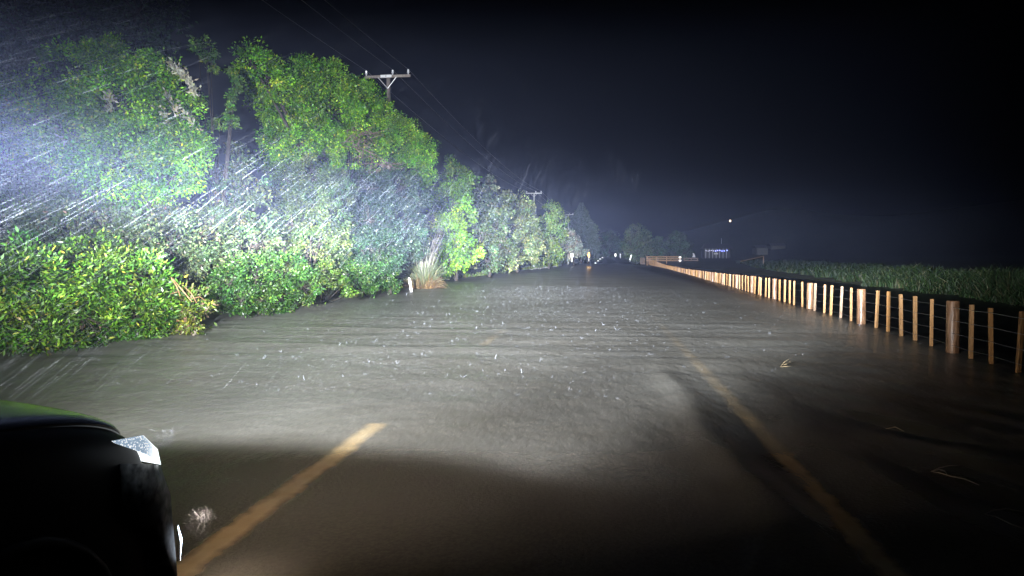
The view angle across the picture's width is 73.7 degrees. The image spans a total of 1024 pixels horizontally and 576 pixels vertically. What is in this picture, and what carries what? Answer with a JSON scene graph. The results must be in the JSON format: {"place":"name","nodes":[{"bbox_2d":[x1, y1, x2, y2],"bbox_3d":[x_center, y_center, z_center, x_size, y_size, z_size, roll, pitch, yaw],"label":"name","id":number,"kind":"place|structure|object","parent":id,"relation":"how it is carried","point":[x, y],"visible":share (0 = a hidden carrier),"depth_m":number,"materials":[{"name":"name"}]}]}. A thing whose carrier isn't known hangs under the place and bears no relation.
{"place":"outdoors","nodes":[
{"label":"outdoors","id":0,"kind":"place"},
{"bbox_2d":[0,263,1023,527],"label":"flood water","id":1,"kind":"structure","parent":0,"point":[602,345],"depth_m":9.69,"materials":[{"name":"liquid"}]},
{"bbox_2d":[408,278,411,291],"bbox_3d":[-4.714,0.017,31.843,0.273,0.999,0.052,1,3,13],"label":"leaning marker post","id":2,"kind":"object","parent":1,"relation":"in","point":[409,280],"visible":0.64,"depth_m":31.82,"materials":[{"name":"white plastic"}]},
{"bbox_2d":[398,212,452,288],"bbox_3d":[-4.561,-2.022,35.426,3.281,4.303,3.224,0,3,7],"label":"tussock grass clump","id":3,"kind":"object","parent":1,"relation":"on","point":[423,277],"visible":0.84,"depth_m":35.15,"materials":[{"name":"beige plant"}]},
{"bbox_2d":[931,465,978,484],"bbox_3d":[3.133,1.319,4.837,0.233,0.027,0.388,0,3,7],"label":"floating debris","id":4,"kind":"object","parent":1,"relation":"on","point":[949,475],"visible":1,"depth_m":4.90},
{"bbox_2d":[984,508,1023,528],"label":"floating debris","id":5,"kind":"object","parent":1,"relation":"on","point":[1002,519],"visible":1,"depth_m":4.10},
{"bbox_2d":[0,200,1023,521],"bbox_3d":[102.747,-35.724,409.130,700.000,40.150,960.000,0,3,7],"label":"ground","id":6,"kind":"structure","parent":0,"point":[976,236],"depth_m":268.00,"materials":[{"name":"green plant"}]},
{"bbox_2d":[0,0,198,273],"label":"dark background tree","id":7,"kind":"object","parent":6,"relation":"on","point":[88,29],"visible":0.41,"depth_m":24.90,"materials":[{"name":"green plant"}]},
{"bbox_2d":[0,226,201,355],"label":"broadleaf shrub","id":8,"kind":"object","parent":6,"relation":"on","point":[59,302],"visible":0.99,"depth_m":12.24,"materials":[{"name":"green plant"}]},
{"bbox_2d":[0,31,220,292],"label":"vine hung tree","id":9,"kind":"object","parent":6,"relation":"on","point":[89,97],"visible":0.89,"depth_m":16.94,"materials":[{"name":"green plant"}]},
{"bbox_2d":[0,153,244,304],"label":"scrub bush","id":10,"kind":"object","parent":6,"relation":"on","point":[182,264],"visible":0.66,"depth_m":16.48,"materials":[{"name":"green plant"}]},
{"bbox_2d":[162,281,217,335],"bbox_3d":[-6.748,0.591,14.284,1.642,1.533,1.007,2,3,39],"label":"drooping shrub","id":11,"kind":"object","parent":6,"relation":"on","point":[188,327],"visible":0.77,"depth_m":14.01,"materials":[{"name":"green plant"}]},
{"bbox_2d":[171,277,205,302],"bbox_3d":[-6.603,0.035,13.795,0.740,0.554,0.222,0,2,2],"label":"dead branch","id":12,"kind":"object","parent":11,"relation":"attached to","point":[173,280],"visible":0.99,"depth_m":13.79,"materials":[{"name":"brown wood"}]},
{"bbox_2d":[185,33,244,308],"bbox_3d":[-8.617,-3.200,19.897,0.940,8.086,1.590,2,3,42],"label":"wispy sapling","id":13,"kind":"object","parent":6,"relation":"on","point":[233,91],"visible":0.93,"depth_m":19.87,"materials":[{"name":"green plant"}]},
{"bbox_2d":[191,139,285,309],"bbox_3d":[-7.915,-1.717,19.995,2.397,5.549,2.270,0,3,7],"label":"slender tree","id":14,"kind":"object","parent":6,"relation":"on","point":[243,211],"visible":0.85,"depth_m":20.00,"materials":[{"name":"green plant"}]},
{"bbox_2d":[200,247,328,317],"bbox_3d":[-7.016,0.009,19.008,1.973,2.364,4.611,1,3,19],"label":"dense shrub","id":15,"kind":"object","parent":6,"relation":"on","point":[264,305],"visible":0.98,"depth_m":18.57,"materials":[{"name":"green plant"}]},
{"bbox_2d":[0,264,560,355],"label":"waterline leaves","id":16,"kind":"object","parent":6,"relation":"on","point":[451,277],"visible":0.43,"depth_m":27.44,"materials":[{"name":"green plant"}]},
{"bbox_2d":[249,149,360,302],"bbox_3d":[-7.018,-1.920,23.765,2.804,5.802,4.505,2,3,41],"label":"pale leaf tree","id":17,"kind":"object","parent":6,"relation":"on","point":[302,233],"visible":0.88,"depth_m":23.52,"materials":[{"name":"green plant"}]},
{"bbox_2d":[309,260,358,302],"bbox_3d":[-6.038,0.046,22.602,1.174,1.974,3.108,-2,3,-35],"label":"leaning frond shrub","id":18,"kind":"object","parent":6,"relation":"on","point":[348,294],"visible":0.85,"depth_m":22.46,"materials":[{"name":"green plant"}]},
{"bbox_2d":[228,36,441,289],"bbox_3d":[-7.234,-5.057,31.123,5.448,10.392,16.237,0,3,7],"label":"rounded tree","id":19,"kind":"object","parent":6,"relation":"on","point":[337,147],"visible":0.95,"depth_m":29.05,"materials":[{"name":"green plant"}]},
{"bbox_2d":[312,236,402,297],"bbox_3d":[-6.000,-0.655,27.499,2.387,2.943,4.955,1,3,17],"label":"waterside shrub","id":20,"kind":"object","parent":6,"relation":"on","point":[369,277],"visible":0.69,"depth_m":26.69,"materials":[{"name":"green plant"}]},
{"bbox_2d":[336,165,435,294],"bbox_3d":[-5.165,-2.273,29.323,3.269,6.052,7.875,0,3,7],"label":"shadowy tree","id":21,"kind":"object","parent":6,"relation":"on","point":[373,218],"visible":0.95,"depth_m":28.13,"materials":[{"name":"green plant"}]},
{"bbox_2d":[365,69,410,285],"bbox_3d":[-6.549,-5.693,36.342,2.480,11.631,0.410,0,3,7],"label":"power pole","id":22,"kind":"object","parent":6,"relation":"on","point":[388,85],"visible":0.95,"depth_m":36.06,"materials":[{"name":"grey wood"}]},
{"bbox_2d":[262,0,532,196],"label":"overhead wire","id":23,"kind":"object","parent":22,"relation":"attached to","point":[370,74],"visible":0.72,"depth_m":34.98,"materials":[{"name":"black metal"}]},
{"bbox_2d":[302,0,562,211],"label":"overhead wire","id":24,"kind":"object","parent":22,"relation":"hanging from","point":[401,78],"visible":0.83,"depth_m":37.76,"materials":[{"name":"black metal"}]},
{"bbox_2d":[326,1,569,212],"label":"overhead wire","id":25,"kind":"object","parent":22,"relation":"hanging from","point":[422,84],"visible":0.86,"depth_m":39.84,"materials":[{"name":"black metal"}]},
{"bbox_2d":[425,154,486,280],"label":"yellow topped tree","id":26,"kind":"object","parent":6,"relation":"on","point":[454,216],"visible":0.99,"depth_m":46.63,"materials":[{"name":"green plant"}]},
{"bbox_2d":[467,174,499,275],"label":"pale sprig sapling","id":27,"kind":"object","parent":6,"relation":"on","point":[489,179],"visible":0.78,"depth_m":61.90,"materials":[{"name":"green plant"}]},
{"bbox_2d":[461,190,521,276],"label":"mottled tree","id":28,"kind":"object","parent":6,"relation":"on","point":[496,238],"visible":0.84,"depth_m":57.15,"materials":[{"name":"green plant"}]},
{"bbox_2d":[490,189,546,272],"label":"domed olive tree","id":29,"kind":"object","parent":6,"relation":"on","point":[527,240],"visible":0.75,"depth_m":75.29,"materials":[{"name":"green plant"}]},
{"bbox_2d":[526,191,541,266],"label":"power pole","id":30,"kind":"object","parent":6,"relation":"on","point":[533,195],"visible":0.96,"depth_m":108.10,"materials":[{"name":"grey wood"}]},
{"bbox_2d":[526,200,570,268],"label":"light green tree","id":31,"kind":"object","parent":6,"relation":"on","point":[551,225],"visible":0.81,"depth_m":100.39,"materials":[{"name":"green plant"}]},
{"bbox_2d":[514,257,582,269],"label":"verge grass","id":32,"kind":"structure","parent":6,"relation":"on","point":[566,262],"depth_m":191.16,"materials":[{"name":"green plant"}]},
{"bbox_2d":[556,228,590,265],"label":"silvery shrub","id":33,"kind":"object","parent":6,"relation":"on","point":[574,248],"visible":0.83,"depth_m":133.97,"materials":[{"name":"green plant"}]},
{"bbox_2d":[563,202,603,263],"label":"tall conifer","id":34,"kind":"object","parent":6,"relation":"on","point":[581,217],"visible":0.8,"depth_m":182.91,"materials":[{"name":"green plant"}]},
{"bbox_2d":[578,223,602,263],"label":"dark conical tree","id":35,"kind":"object","parent":6,"relation":"on","point":[596,226],"visible":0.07,"depth_m":189.69,"materials":[{"name":"green plant"}]},
{"bbox_2d":[599,228,622,257],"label":"distant tree","id":36,"kind":"object","parent":6,"relation":"on","point":[609,243],"visible":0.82,"depth_m":298.26,"materials":[{"name":"green plant"}]},
{"bbox_2d":[618,223,654,263],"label":"spreading tree","id":37,"kind":"object","parent":6,"relation":"on","point":[639,240],"visible":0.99,"depth_m":162.08,"materials":[{"name":"green plant"}]},
{"bbox_2d":[650,236,668,261],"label":"round tree","id":38,"kind":"object","parent":6,"relation":"on","point":[658,249],"visible":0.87,"depth_m":171.59,"materials":[{"name":"green plant"}]},
{"bbox_2d":[646,256,681,264],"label":"timber rail fence","id":39,"kind":"object","parent":6,"relation":"on","point":[666,258],"visible":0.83,"depth_m":146.90,"materials":[{"name":"brown wood"}]},
{"bbox_2d":[664,230,694,259],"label":"dark twin tree","id":40,"kind":"object","parent":6,"relation":"on","point":[678,247],"visible":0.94,"depth_m":177.50,"materials":[{"name":"green plant"}]},
{"bbox_2d":[684,258,697,260],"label":"rail fence","id":41,"kind":"object","parent":6,"relation":"on","point":[691,259],"visible":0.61,"depth_m":160.79,"materials":[{"name":"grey wood"}]},
{"bbox_2d":[700,244,732,257],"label":"lit veranda house","id":42,"kind":"structure","parent":6,"relation":"on","point":[716,250],"depth_m":233.67,"materials":[{"name":"grey"}]},
{"bbox_2d":[752,245,768,254],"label":"farm shed","id":43,"kind":"structure","parent":6,"relation":"on","point":[759,249],"depth_m":269.53,"materials":[{"name":"grey"}]},
{"bbox_2d":[767,243,785,249],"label":"long barn","id":44,"kind":"structure","parent":6,"relation":"on","point":[772,246],"depth_m":287.98,"materials":[{"name":"grey"}]},
{"bbox_2d":[648,259,1023,408],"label":"post and wire fence","id":45,"kind":"object","parent":6,"relation":"on","point":[953,326],"visible":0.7,"depth_m":13.66,"materials":[{"name":"brown wood"}]},
{"bbox_2d":[736,258,1023,305],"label":"bank grass","id":46,"kind":"structure","parent":6,"relation":"on","point":[1002,286],"depth_m":35.89,"materials":[{"name":"green plant"}]},
{"bbox_2d":[0,0,1023,253],"label":"sky","id":47,"kind":"structure","parent":0,"point":[664,117],"materials":[{"name":"black"}]},
{"bbox_2d":[141,255,1023,575],"bbox_3d":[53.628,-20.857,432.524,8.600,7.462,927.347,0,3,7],"label":"road","id":48,"kind":"structure","parent":0,"point":[447,499],"depth_m":4.60,"materials":[{"name":"grey asphalt"}]},
{"bbox_2d":[0,400,181,575],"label":"parked car","id":49,"kind":"object","parent":48,"relation":"on","point":[81,494],"visible":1,"depth_m":2.30,"materials":[{"name":"black metal"}]},
{"bbox_2d":[177,429,378,575],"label":"line marking","id":50,"kind":"object","parent":48,"relation":"on","point":[205,552],"visible":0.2,"depth_m":4.53,"materials":[{"name":"yellow paint"}]},
{"bbox_2d":[737,413,909,575],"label":"edge line marking","id":51,"kind":"object","parent":48,"relation":"on","point":[865,545],"visible":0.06,"depth_m":4.44,"materials":[{"name":"yellow paint"}]}
]}

